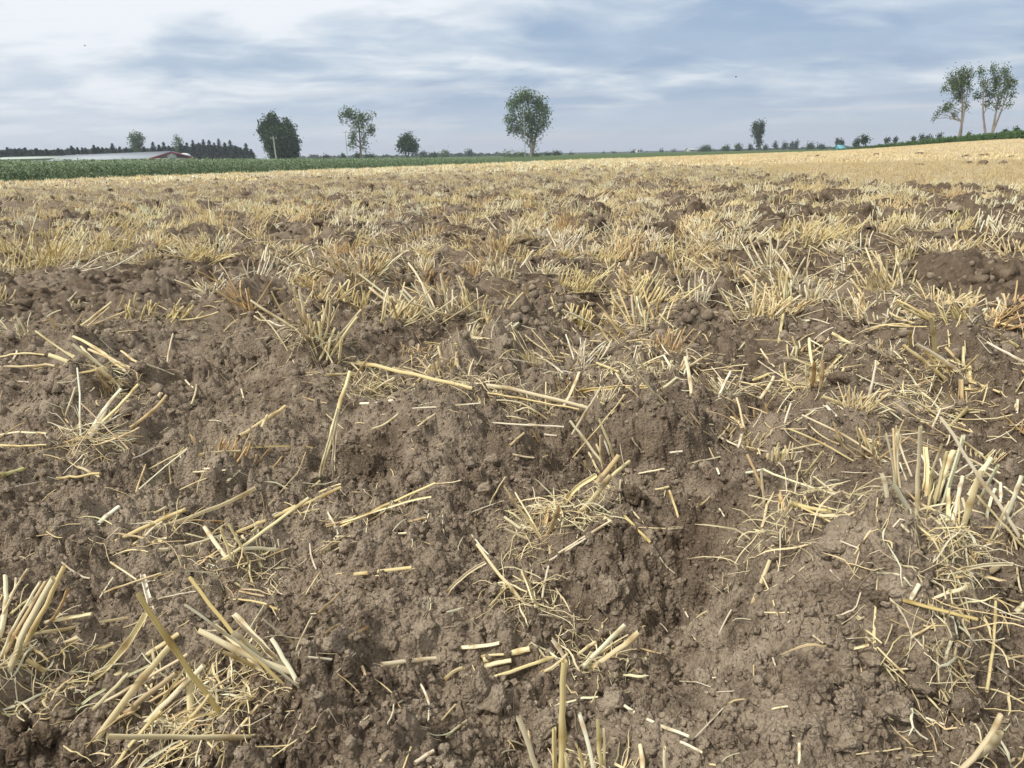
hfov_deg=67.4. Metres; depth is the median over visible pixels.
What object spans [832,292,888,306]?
stubble tuft
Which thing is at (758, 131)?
broadleaf tree
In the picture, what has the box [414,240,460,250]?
stubble tuft
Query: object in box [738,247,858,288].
stubble tuft
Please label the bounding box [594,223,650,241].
stubble tuft
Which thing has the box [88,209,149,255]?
stubble tuft
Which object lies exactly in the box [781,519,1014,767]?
stubble tuft
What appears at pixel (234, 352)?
soil clod
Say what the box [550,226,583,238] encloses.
stubble tuft
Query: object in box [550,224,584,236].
stubble tuft
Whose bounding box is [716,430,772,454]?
stubble tuft
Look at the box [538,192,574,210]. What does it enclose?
stubble tuft
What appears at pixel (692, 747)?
fallen straw
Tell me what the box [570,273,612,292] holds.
stubble tuft
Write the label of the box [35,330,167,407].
stubble tuft
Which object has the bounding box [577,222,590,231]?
stubble tuft
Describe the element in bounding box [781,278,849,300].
stubble tuft
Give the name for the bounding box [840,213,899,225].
stubble tuft
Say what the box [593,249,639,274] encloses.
stubble tuft
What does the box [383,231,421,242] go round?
stubble tuft
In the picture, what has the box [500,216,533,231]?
stubble tuft
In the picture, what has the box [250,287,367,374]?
stubble tuft
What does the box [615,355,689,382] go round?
stubble tuft
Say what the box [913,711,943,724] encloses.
fallen straw
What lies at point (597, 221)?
soil clod
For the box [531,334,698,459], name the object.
stubble tuft
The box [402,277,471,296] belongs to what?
stubble tuft
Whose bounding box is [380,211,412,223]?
stubble tuft
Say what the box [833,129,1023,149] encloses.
green crop
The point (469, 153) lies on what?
tree
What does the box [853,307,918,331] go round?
stubble tuft
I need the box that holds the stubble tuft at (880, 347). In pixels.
[875,338,908,356]
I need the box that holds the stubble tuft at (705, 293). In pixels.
[669,267,736,302]
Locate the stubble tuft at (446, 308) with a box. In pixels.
[359,262,489,337]
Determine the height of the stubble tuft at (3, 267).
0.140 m
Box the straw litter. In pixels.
[0,161,1023,767]
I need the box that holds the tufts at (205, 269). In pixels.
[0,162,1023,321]
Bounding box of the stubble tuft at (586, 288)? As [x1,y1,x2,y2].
[543,264,614,293]
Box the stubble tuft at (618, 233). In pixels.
[603,226,645,244]
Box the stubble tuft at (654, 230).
[641,227,666,235]
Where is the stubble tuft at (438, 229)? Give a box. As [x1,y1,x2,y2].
[429,224,445,232]
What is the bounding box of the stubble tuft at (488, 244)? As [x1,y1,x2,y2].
[473,236,524,251]
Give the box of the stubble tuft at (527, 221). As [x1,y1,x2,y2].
[515,216,552,227]
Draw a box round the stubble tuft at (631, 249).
[597,231,659,260]
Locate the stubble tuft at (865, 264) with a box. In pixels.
[831,258,876,268]
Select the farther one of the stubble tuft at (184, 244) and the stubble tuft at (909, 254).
the stubble tuft at (184, 244)
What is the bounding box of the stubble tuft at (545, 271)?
[521,259,572,274]
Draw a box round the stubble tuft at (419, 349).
[388,342,440,365]
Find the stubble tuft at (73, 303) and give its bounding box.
[67,292,92,312]
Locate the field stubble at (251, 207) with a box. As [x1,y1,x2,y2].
[0,157,1023,253]
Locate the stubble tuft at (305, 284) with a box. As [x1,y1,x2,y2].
[286,249,366,291]
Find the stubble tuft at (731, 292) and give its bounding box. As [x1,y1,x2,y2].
[690,283,748,300]
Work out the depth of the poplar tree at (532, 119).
207.15 m
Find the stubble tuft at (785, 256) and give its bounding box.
[754,247,798,264]
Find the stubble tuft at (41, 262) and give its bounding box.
[0,213,129,275]
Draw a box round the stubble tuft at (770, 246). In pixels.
[732,233,796,279]
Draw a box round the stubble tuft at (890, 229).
[859,215,905,234]
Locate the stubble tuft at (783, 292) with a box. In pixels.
[743,266,829,307]
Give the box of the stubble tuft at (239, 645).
[63,574,313,767]
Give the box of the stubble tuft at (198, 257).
[166,241,238,266]
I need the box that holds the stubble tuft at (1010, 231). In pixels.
[977,215,1020,238]
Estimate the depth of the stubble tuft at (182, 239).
5.70 m
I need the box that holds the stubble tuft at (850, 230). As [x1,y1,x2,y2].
[811,217,870,242]
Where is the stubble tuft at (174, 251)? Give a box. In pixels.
[158,240,196,257]
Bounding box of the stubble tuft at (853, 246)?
[827,216,885,253]
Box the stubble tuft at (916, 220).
[897,208,940,232]
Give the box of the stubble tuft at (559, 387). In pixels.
[540,371,590,396]
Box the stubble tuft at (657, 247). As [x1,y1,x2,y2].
[628,236,682,254]
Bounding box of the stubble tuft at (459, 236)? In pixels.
[444,229,480,239]
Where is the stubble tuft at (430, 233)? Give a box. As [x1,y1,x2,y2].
[417,222,439,235]
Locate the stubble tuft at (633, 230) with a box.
[621,224,643,235]
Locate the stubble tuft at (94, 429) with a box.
[27,367,166,479]
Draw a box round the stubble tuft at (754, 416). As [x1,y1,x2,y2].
[708,403,786,432]
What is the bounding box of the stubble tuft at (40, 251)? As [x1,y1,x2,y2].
[19,241,57,258]
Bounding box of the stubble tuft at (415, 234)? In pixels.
[394,226,434,240]
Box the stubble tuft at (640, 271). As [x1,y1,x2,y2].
[600,263,655,282]
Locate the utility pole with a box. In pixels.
[270,137,276,158]
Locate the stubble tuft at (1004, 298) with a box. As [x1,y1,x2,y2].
[985,293,1009,313]
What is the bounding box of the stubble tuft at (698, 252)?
[675,243,721,261]
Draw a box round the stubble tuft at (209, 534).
[180,518,294,602]
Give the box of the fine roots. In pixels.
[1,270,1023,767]
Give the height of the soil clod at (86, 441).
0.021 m
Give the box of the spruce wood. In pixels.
[0,143,254,157]
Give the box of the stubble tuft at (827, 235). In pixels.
[789,215,858,247]
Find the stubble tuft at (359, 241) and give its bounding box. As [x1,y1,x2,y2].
[344,234,389,249]
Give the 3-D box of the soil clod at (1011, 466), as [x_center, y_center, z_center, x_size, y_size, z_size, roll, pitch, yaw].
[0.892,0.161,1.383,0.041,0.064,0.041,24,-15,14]
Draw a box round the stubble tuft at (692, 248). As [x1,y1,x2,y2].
[681,245,713,255]
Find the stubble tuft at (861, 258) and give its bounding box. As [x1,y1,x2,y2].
[808,242,880,264]
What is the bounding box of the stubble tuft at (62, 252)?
[27,243,79,262]
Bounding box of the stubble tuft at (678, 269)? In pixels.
[667,258,700,285]
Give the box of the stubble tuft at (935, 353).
[831,318,999,414]
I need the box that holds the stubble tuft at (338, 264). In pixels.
[277,243,383,293]
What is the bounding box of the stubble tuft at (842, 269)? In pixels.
[827,257,852,280]
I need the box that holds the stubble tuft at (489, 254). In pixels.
[464,248,512,263]
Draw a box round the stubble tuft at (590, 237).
[574,226,600,241]
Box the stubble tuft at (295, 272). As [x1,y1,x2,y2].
[279,259,340,285]
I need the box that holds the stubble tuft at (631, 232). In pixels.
[620,226,652,237]
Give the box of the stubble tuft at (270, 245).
[249,239,283,247]
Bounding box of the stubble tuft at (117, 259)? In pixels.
[105,252,139,263]
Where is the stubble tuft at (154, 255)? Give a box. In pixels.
[125,245,159,264]
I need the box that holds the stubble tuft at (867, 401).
[825,382,900,422]
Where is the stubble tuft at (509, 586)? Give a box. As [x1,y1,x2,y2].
[447,543,591,642]
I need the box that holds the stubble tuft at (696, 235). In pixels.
[665,232,715,248]
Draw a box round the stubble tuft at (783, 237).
[755,228,797,242]
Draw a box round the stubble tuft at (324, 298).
[278,275,364,309]
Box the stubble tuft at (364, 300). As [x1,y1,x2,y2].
[312,278,384,312]
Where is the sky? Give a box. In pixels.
[0,0,1023,159]
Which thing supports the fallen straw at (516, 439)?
on the field ground
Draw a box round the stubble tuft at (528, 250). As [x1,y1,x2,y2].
[515,241,551,262]
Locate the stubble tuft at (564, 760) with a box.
[516,659,666,767]
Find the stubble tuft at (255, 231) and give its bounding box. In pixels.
[233,223,272,237]
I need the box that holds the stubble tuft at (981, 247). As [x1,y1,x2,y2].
[968,239,995,250]
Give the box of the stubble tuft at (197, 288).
[174,277,226,294]
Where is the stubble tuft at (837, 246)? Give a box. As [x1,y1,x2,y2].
[817,239,858,254]
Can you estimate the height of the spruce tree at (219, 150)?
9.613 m
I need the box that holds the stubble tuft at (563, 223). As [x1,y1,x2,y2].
[536,205,587,230]
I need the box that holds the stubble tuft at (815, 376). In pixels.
[738,313,882,408]
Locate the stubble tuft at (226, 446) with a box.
[173,433,282,466]
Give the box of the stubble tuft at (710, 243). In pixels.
[691,234,722,252]
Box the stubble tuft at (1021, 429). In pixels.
[997,412,1023,433]
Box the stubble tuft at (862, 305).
[837,288,910,319]
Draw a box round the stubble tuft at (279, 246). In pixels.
[265,243,297,252]
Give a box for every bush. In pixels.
[501,148,525,156]
[512,151,529,156]
[551,148,562,154]
[701,144,713,151]
[721,144,729,150]
[817,142,826,148]
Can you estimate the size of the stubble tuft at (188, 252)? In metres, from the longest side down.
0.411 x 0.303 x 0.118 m
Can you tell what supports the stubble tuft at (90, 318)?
on the field ground
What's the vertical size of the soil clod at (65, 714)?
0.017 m
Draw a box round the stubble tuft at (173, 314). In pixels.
[99,292,218,326]
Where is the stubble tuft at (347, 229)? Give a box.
[333,225,351,234]
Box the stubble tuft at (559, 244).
[535,229,582,250]
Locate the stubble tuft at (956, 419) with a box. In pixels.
[865,360,968,428]
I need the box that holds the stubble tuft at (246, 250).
[229,244,263,254]
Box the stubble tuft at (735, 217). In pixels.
[724,208,754,224]
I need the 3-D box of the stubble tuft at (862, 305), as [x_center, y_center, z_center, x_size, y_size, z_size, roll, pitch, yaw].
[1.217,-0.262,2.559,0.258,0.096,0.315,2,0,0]
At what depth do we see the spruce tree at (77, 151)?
258.18 m
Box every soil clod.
[5,734,30,766]
[10,714,30,733]
[24,387,31,395]
[30,715,40,728]
[30,720,59,748]
[34,523,46,537]
[35,375,47,385]
[42,423,53,429]
[50,486,73,504]
[58,707,77,722]
[62,733,92,760]
[81,439,89,445]
[102,673,128,701]
[123,740,140,755]
[130,389,143,397]
[133,361,147,375]
[161,428,178,444]
[166,408,175,415]
[176,334,184,340]
[179,496,199,514]
[206,236,218,243]
[208,455,222,463]
[214,357,222,364]
[218,528,241,541]
[228,348,241,356]
[231,602,259,629]
[234,335,269,359]
[237,518,252,531]
[240,190,250,195]
[246,359,256,369]
[247,391,254,402]
[258,603,274,617]
[269,465,303,489]
[291,623,302,632]
[291,650,300,660]
[309,472,322,485]
[311,218,323,225]
[319,628,345,655]
[329,362,345,372]
[338,538,356,557]
[349,450,385,482]
[349,528,362,540]
[370,666,387,679]
[404,466,426,487]
[418,486,431,497]
[423,484,451,498]
[428,652,441,665]
[431,395,442,405]
[460,476,465,484]
[460,522,466,534]
[460,661,491,714]
[464,460,476,469]
[475,681,507,716]
[476,481,491,495]
[481,561,504,579]
[483,452,498,465]
[485,231,500,244]
[485,510,496,518]
[487,582,501,598]
[500,333,513,348]
[512,357,517,365]
[516,208,522,215]
[532,704,559,752]
[537,310,543,315]
[553,606,562,615]
[575,332,583,346]
[586,572,620,611]
[588,217,606,231]
[591,519,605,528]
[594,627,606,638]
[596,689,624,711]
[605,401,619,410]
[606,657,622,674]
[611,477,623,485]
[619,561,630,575]
[622,483,648,506]
[629,329,637,339]
[633,474,644,485]
[640,528,654,543]
[642,392,658,404]
[647,652,668,672]
[682,303,690,312]
[693,666,715,687]
[693,709,709,722]
[699,459,711,467]
[704,726,735,751]
[731,329,739,335]
[742,648,761,677]
[747,317,755,323]
[752,509,769,525]
[774,195,781,203]
[784,719,810,740]
[798,207,821,216]
[811,515,860,560]
[819,188,832,202]
[821,481,837,493]
[826,371,857,385]
[826,728,862,752]
[833,684,861,715]
[858,645,881,673]
[858,672,876,688]
[859,305,905,325]
[861,202,871,215]
[867,435,878,440]
[869,589,888,610]
[871,690,913,723]
[880,207,902,220]
[881,438,892,446]
[892,383,899,390]
[895,400,910,413]
[899,476,924,504]
[903,674,937,698]
[921,216,951,224]
[933,475,946,491]
[946,202,962,211]
[948,687,981,720]
[957,495,990,528]
[970,474,987,481]
[978,160,988,164]
[991,258,1019,281]
[997,239,1020,251]
[999,457,1020,477]
[1011,509,1023,529]
[1013,554,1023,570]
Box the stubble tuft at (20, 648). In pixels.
[0,565,155,735]
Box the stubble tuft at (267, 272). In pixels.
[227,251,299,281]
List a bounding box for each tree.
[0,150,7,156]
[5,147,13,156]
[13,149,18,156]
[18,150,24,156]
[23,147,28,156]
[34,148,38,155]
[38,149,44,155]
[44,149,49,155]
[54,148,63,155]
[69,145,77,154]
[75,147,81,154]
[91,145,99,153]
[109,143,116,152]
[126,130,146,151]
[149,142,156,151]
[161,142,167,150]
[170,134,183,151]
[177,144,185,152]
[185,142,192,155]
[190,140,200,160]
[196,142,205,158]
[201,139,209,158]
[205,140,216,160]
[212,142,219,159]
[216,139,224,158]
[218,142,231,161]
[227,140,233,157]
[230,145,243,159]
[238,147,245,158]
[242,143,253,160]
[249,149,256,159]
[253,110,302,159]
[338,106,377,157]
[355,149,359,158]
[364,152,376,157]
[394,129,419,157]
[417,150,429,157]
[428,151,437,157]
[438,146,450,157]
[463,148,473,156]
[502,86,553,156]
[732,143,743,150]
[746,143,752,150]
[749,117,766,150]
[771,140,778,149]
[782,141,788,149]
[788,141,795,149]
[794,139,799,149]
[804,141,815,149]
[852,138,860,147]
[858,133,873,145]
[883,137,890,144]
[922,134,933,139]
[930,62,976,137]
[972,61,1018,134]
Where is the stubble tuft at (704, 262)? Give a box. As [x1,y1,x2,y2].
[685,248,763,276]
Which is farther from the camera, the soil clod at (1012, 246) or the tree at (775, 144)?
the tree at (775, 144)
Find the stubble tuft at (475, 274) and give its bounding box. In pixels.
[448,256,499,277]
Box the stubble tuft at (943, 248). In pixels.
[914,237,1000,253]
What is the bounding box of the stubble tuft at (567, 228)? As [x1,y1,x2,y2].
[550,224,587,234]
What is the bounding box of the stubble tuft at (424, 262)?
[408,255,443,266]
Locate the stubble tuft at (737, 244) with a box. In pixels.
[719,225,773,252]
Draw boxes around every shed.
[0,156,60,163]
[833,145,845,148]
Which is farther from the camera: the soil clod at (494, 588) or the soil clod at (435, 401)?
the soil clod at (435, 401)
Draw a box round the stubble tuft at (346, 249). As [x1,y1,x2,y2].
[317,240,361,259]
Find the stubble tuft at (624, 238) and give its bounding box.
[602,229,637,242]
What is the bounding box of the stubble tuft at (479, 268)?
[469,261,492,273]
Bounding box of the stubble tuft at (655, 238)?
[641,230,673,243]
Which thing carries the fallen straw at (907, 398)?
on the field ground
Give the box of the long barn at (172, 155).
[45,151,196,162]
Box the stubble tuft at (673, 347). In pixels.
[635,326,699,353]
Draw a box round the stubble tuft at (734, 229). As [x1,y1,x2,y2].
[720,222,753,235]
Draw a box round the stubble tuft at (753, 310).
[718,279,822,328]
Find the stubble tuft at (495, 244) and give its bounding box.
[463,234,518,257]
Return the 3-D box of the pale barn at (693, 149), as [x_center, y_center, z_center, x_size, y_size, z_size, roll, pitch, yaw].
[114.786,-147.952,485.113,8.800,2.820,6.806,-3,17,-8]
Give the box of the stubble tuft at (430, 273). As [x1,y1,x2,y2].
[385,262,453,292]
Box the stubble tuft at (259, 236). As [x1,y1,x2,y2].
[232,226,280,242]
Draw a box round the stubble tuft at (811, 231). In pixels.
[790,213,843,237]
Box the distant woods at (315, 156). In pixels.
[300,152,552,158]
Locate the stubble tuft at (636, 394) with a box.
[616,383,708,410]
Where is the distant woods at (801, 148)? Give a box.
[712,144,882,150]
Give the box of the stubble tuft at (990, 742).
[905,713,1023,767]
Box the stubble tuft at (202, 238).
[184,232,228,243]
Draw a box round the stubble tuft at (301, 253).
[272,241,316,256]
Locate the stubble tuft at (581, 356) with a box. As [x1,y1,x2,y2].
[551,334,611,373]
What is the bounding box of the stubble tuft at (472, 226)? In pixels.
[460,218,490,230]
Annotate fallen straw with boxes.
[0,352,44,357]
[0,422,24,437]
[0,431,46,435]
[0,444,46,447]
[0,467,24,477]
[4,363,56,367]
[10,481,42,488]
[43,454,76,466]
[56,472,101,479]
[76,466,100,477]
[96,505,120,524]
[99,577,113,597]
[104,572,161,592]
[110,561,136,579]
[132,445,164,458]
[135,464,145,492]
[144,521,161,536]
[146,363,173,374]
[149,441,200,469]
[149,649,155,688]
[158,591,195,598]
[167,333,173,362]
[179,478,205,489]
[190,384,196,404]
[193,469,226,472]
[198,450,240,455]
[212,548,288,571]
[226,470,240,482]
[233,598,279,610]
[238,405,286,436]
[238,590,264,596]
[249,560,253,582]
[250,445,312,447]
[250,526,263,533]
[254,315,285,326]
[260,414,267,426]
[268,452,305,504]
[296,616,312,649]
[299,508,320,513]
[300,534,349,558]
[305,571,320,593]
[308,656,331,660]
[309,543,316,570]
[317,591,341,613]
[319,371,350,474]
[319,483,341,492]
[319,536,339,551]
[320,542,336,553]
[324,624,337,634]
[327,512,338,533]
[334,414,338,470]
[337,673,366,701]
[350,625,368,637]
[353,566,411,575]
[360,665,365,675]
[380,656,436,666]
[409,517,425,522]
[413,749,433,764]
[419,683,429,721]
[424,341,457,345]
[445,719,466,737]
[446,607,463,613]
[471,534,489,555]
[496,400,547,419]
[498,357,536,363]
[509,432,524,446]
[509,739,522,745]
[512,453,533,458]
[529,429,538,441]
[531,329,555,361]
[539,614,559,618]
[541,566,549,596]
[549,537,585,560]
[558,520,611,553]
[623,515,650,543]
[623,704,689,737]
[638,468,665,473]
[640,648,660,653]
[655,486,669,489]
[667,526,682,529]
[668,490,678,517]
[679,353,709,371]
[679,681,710,686]
[680,741,702,753]
[683,349,688,375]
[684,356,692,393]
[687,456,720,464]
[694,707,723,737]
[700,364,747,370]
[717,423,729,438]
[718,371,730,397]
[718,609,731,634]
[720,436,736,445]
[730,416,743,429]
[736,397,745,433]
[737,434,742,448]
[746,446,803,452]
[750,559,771,603]
[756,339,791,342]
[761,575,777,615]
[776,442,825,455]
[777,390,792,412]
[783,403,791,423]
[794,409,815,422]
[797,742,800,763]
[808,423,838,444]
[840,541,859,549]
[856,748,900,754]
[878,404,901,420]
[879,403,929,423]
[881,431,924,436]
[888,325,935,327]
[888,395,940,417]
[893,402,947,436]
[895,752,922,758]
[899,436,938,449]
[900,523,909,532]
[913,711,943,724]
[919,502,953,511]
[925,682,969,683]
[932,697,947,705]
[939,421,973,432]
[949,432,991,463]
[959,414,1012,419]
[985,600,996,691]
[986,419,1023,441]
[987,341,1023,362]
[996,666,1023,686]
[999,333,1019,348]
[1013,507,1023,515]
[1014,602,1023,612]
[1016,399,1018,412]
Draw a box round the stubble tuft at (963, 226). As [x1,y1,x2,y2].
[951,211,984,230]
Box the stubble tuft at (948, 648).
[889,558,1023,743]
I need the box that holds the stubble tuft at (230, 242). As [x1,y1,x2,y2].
[217,237,245,248]
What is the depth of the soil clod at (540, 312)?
2.80 m
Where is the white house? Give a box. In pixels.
[635,148,642,152]
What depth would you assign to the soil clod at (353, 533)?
1.19 m
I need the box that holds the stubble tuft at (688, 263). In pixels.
[665,254,706,269]
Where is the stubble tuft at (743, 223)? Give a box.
[731,211,763,232]
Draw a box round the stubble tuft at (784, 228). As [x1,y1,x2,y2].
[766,216,824,236]
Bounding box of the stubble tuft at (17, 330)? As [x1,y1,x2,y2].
[0,313,39,340]
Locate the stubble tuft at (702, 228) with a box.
[679,222,724,239]
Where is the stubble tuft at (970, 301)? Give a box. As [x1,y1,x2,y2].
[951,298,1006,318]
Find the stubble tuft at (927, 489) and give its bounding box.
[854,426,1023,690]
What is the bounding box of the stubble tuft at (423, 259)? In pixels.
[412,253,437,264]
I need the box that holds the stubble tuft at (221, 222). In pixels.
[196,199,249,233]
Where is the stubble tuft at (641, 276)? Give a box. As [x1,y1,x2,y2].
[605,270,668,302]
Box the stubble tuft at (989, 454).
[965,445,1018,463]
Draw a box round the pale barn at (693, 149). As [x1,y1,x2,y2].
[686,147,700,151]
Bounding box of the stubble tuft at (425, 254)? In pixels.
[413,244,443,258]
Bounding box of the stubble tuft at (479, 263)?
[453,250,520,269]
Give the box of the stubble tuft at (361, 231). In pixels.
[352,224,380,238]
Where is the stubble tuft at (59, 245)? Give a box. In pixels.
[31,241,87,257]
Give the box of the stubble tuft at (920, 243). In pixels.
[897,236,939,248]
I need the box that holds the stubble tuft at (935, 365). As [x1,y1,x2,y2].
[890,346,991,401]
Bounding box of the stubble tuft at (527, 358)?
[509,345,559,371]
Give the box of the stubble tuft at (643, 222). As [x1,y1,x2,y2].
[628,216,649,226]
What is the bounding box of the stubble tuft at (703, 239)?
[687,229,724,242]
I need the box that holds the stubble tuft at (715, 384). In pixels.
[675,366,783,403]
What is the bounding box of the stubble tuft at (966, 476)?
[888,454,983,485]
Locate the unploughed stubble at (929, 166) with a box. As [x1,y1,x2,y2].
[614,138,1023,186]
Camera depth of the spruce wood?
300.52 m
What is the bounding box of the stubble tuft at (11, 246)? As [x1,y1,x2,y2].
[0,238,28,253]
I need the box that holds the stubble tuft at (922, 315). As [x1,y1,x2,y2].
[889,295,1012,342]
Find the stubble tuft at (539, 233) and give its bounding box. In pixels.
[528,225,553,238]
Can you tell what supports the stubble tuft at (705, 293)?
on the field ground
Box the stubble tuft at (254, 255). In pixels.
[243,249,267,260]
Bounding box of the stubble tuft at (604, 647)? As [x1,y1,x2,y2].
[444,618,677,705]
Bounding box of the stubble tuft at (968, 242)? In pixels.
[947,226,1011,249]
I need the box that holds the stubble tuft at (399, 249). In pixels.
[384,242,414,250]
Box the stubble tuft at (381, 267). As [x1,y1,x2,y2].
[329,244,407,279]
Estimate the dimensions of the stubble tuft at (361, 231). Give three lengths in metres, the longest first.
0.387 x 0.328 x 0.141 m
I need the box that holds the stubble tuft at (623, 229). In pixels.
[602,219,656,236]
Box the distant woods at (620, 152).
[560,150,685,153]
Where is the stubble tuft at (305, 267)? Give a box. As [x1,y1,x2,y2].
[275,248,335,274]
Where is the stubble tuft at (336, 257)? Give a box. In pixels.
[318,248,355,269]
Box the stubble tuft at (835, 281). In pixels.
[811,275,842,289]
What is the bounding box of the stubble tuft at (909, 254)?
[877,240,934,263]
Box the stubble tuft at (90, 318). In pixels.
[49,302,124,331]
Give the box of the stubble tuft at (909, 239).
[886,233,933,245]
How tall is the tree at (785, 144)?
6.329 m
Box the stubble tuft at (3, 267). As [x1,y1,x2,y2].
[0,254,19,272]
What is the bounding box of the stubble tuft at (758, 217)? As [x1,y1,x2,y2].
[739,211,780,222]
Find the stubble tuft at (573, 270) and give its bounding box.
[539,263,599,276]
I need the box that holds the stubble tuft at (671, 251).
[640,234,710,262]
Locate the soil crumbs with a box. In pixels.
[0,192,1023,767]
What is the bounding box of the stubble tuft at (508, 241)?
[478,227,515,247]
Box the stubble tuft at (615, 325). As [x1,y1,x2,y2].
[562,286,678,342]
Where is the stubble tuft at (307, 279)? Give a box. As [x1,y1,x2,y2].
[276,269,329,290]
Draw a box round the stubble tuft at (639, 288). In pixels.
[606,277,703,311]
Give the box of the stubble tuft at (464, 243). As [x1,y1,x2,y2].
[443,234,480,245]
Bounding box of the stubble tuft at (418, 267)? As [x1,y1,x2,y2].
[392,252,455,277]
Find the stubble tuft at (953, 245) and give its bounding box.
[918,237,981,251]
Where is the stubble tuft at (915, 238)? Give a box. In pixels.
[874,232,926,245]
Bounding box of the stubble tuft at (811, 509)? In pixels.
[690,454,891,600]
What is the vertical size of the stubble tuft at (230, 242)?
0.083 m
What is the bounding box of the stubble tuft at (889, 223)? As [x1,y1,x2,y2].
[871,215,904,229]
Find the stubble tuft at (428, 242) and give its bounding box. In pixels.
[412,235,446,248]
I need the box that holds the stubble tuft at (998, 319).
[984,280,1023,334]
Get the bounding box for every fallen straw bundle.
[79,486,255,586]
[216,408,341,562]
[323,480,461,540]
[355,333,647,443]
[841,507,1023,765]
[939,416,1023,562]
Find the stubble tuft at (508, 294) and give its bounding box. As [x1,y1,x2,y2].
[490,285,527,298]
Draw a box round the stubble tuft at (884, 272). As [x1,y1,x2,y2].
[846,247,924,302]
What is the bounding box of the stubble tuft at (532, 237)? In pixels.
[494,229,550,243]
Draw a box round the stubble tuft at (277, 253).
[249,243,307,265]
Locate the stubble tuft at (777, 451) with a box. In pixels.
[741,441,827,481]
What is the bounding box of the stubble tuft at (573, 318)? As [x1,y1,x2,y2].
[545,304,590,324]
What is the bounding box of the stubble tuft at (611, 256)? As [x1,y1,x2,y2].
[587,246,629,265]
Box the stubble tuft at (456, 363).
[403,330,481,383]
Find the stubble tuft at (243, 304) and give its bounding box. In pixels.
[195,263,278,326]
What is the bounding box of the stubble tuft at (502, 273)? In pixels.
[472,250,533,286]
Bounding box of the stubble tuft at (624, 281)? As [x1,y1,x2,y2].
[599,256,662,304]
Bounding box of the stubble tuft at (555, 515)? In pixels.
[466,476,609,563]
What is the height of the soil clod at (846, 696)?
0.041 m
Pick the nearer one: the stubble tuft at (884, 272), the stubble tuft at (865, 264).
the stubble tuft at (884, 272)
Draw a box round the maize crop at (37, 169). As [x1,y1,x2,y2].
[0,156,506,181]
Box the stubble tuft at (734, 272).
[683,253,763,283]
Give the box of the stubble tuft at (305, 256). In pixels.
[292,253,324,263]
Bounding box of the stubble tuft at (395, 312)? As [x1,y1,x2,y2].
[360,282,484,326]
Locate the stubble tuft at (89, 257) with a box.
[40,243,99,259]
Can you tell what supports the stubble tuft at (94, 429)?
on the field ground
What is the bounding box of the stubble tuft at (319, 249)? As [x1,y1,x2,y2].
[297,235,348,251]
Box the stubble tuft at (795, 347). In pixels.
[766,336,829,365]
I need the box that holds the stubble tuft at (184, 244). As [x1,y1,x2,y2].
[167,236,200,250]
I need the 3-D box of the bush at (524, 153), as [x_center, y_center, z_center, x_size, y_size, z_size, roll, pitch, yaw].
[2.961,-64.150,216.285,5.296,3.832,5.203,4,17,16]
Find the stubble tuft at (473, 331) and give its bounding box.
[442,319,518,338]
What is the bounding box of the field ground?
[0,139,1023,767]
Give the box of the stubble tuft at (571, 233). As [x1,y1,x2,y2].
[552,224,611,241]
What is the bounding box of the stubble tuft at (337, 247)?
[319,243,357,250]
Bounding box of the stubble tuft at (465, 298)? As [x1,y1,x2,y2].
[411,275,522,326]
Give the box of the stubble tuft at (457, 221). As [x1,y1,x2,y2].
[443,212,471,226]
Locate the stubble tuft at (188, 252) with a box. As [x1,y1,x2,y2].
[160,243,220,257]
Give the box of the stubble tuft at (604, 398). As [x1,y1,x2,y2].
[582,381,642,407]
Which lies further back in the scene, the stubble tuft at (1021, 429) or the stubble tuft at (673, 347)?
the stubble tuft at (673, 347)
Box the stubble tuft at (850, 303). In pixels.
[820,286,921,313]
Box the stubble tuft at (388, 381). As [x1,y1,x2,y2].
[316,349,435,429]
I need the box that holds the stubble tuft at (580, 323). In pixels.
[551,297,621,333]
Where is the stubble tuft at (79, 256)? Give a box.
[65,245,143,272]
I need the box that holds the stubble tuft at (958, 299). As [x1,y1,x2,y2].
[901,283,1001,310]
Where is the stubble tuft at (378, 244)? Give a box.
[357,235,397,247]
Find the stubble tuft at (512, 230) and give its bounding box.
[484,215,530,234]
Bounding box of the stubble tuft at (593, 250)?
[566,241,613,256]
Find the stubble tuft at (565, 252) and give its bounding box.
[545,243,588,260]
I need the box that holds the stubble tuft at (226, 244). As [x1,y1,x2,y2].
[186,236,243,256]
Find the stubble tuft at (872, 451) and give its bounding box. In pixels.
[788,414,939,473]
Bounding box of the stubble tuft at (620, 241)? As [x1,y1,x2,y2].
[591,233,647,252]
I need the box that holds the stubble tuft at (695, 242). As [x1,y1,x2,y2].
[687,239,724,249]
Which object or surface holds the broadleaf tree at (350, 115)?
on the field ground
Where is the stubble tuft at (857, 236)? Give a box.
[813,227,869,244]
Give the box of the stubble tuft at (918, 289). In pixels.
[892,279,981,307]
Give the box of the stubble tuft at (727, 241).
[695,227,741,261]
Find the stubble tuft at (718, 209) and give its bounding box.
[709,202,750,218]
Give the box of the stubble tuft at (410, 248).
[387,238,434,253]
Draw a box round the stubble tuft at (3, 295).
[0,285,16,301]
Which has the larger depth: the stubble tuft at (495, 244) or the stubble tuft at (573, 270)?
the stubble tuft at (495, 244)
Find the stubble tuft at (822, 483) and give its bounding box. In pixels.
[813,476,909,505]
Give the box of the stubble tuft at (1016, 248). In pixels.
[980,235,1023,260]
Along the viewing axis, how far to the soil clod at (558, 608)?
1.03 m
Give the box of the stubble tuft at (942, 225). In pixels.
[914,215,962,231]
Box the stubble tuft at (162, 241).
[140,235,181,249]
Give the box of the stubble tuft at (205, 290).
[194,272,226,297]
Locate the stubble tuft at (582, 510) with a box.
[521,418,654,566]
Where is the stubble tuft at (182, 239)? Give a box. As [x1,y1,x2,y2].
[161,233,200,246]
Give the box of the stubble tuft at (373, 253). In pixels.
[351,248,388,258]
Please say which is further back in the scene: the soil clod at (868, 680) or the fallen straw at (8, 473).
the fallen straw at (8, 473)

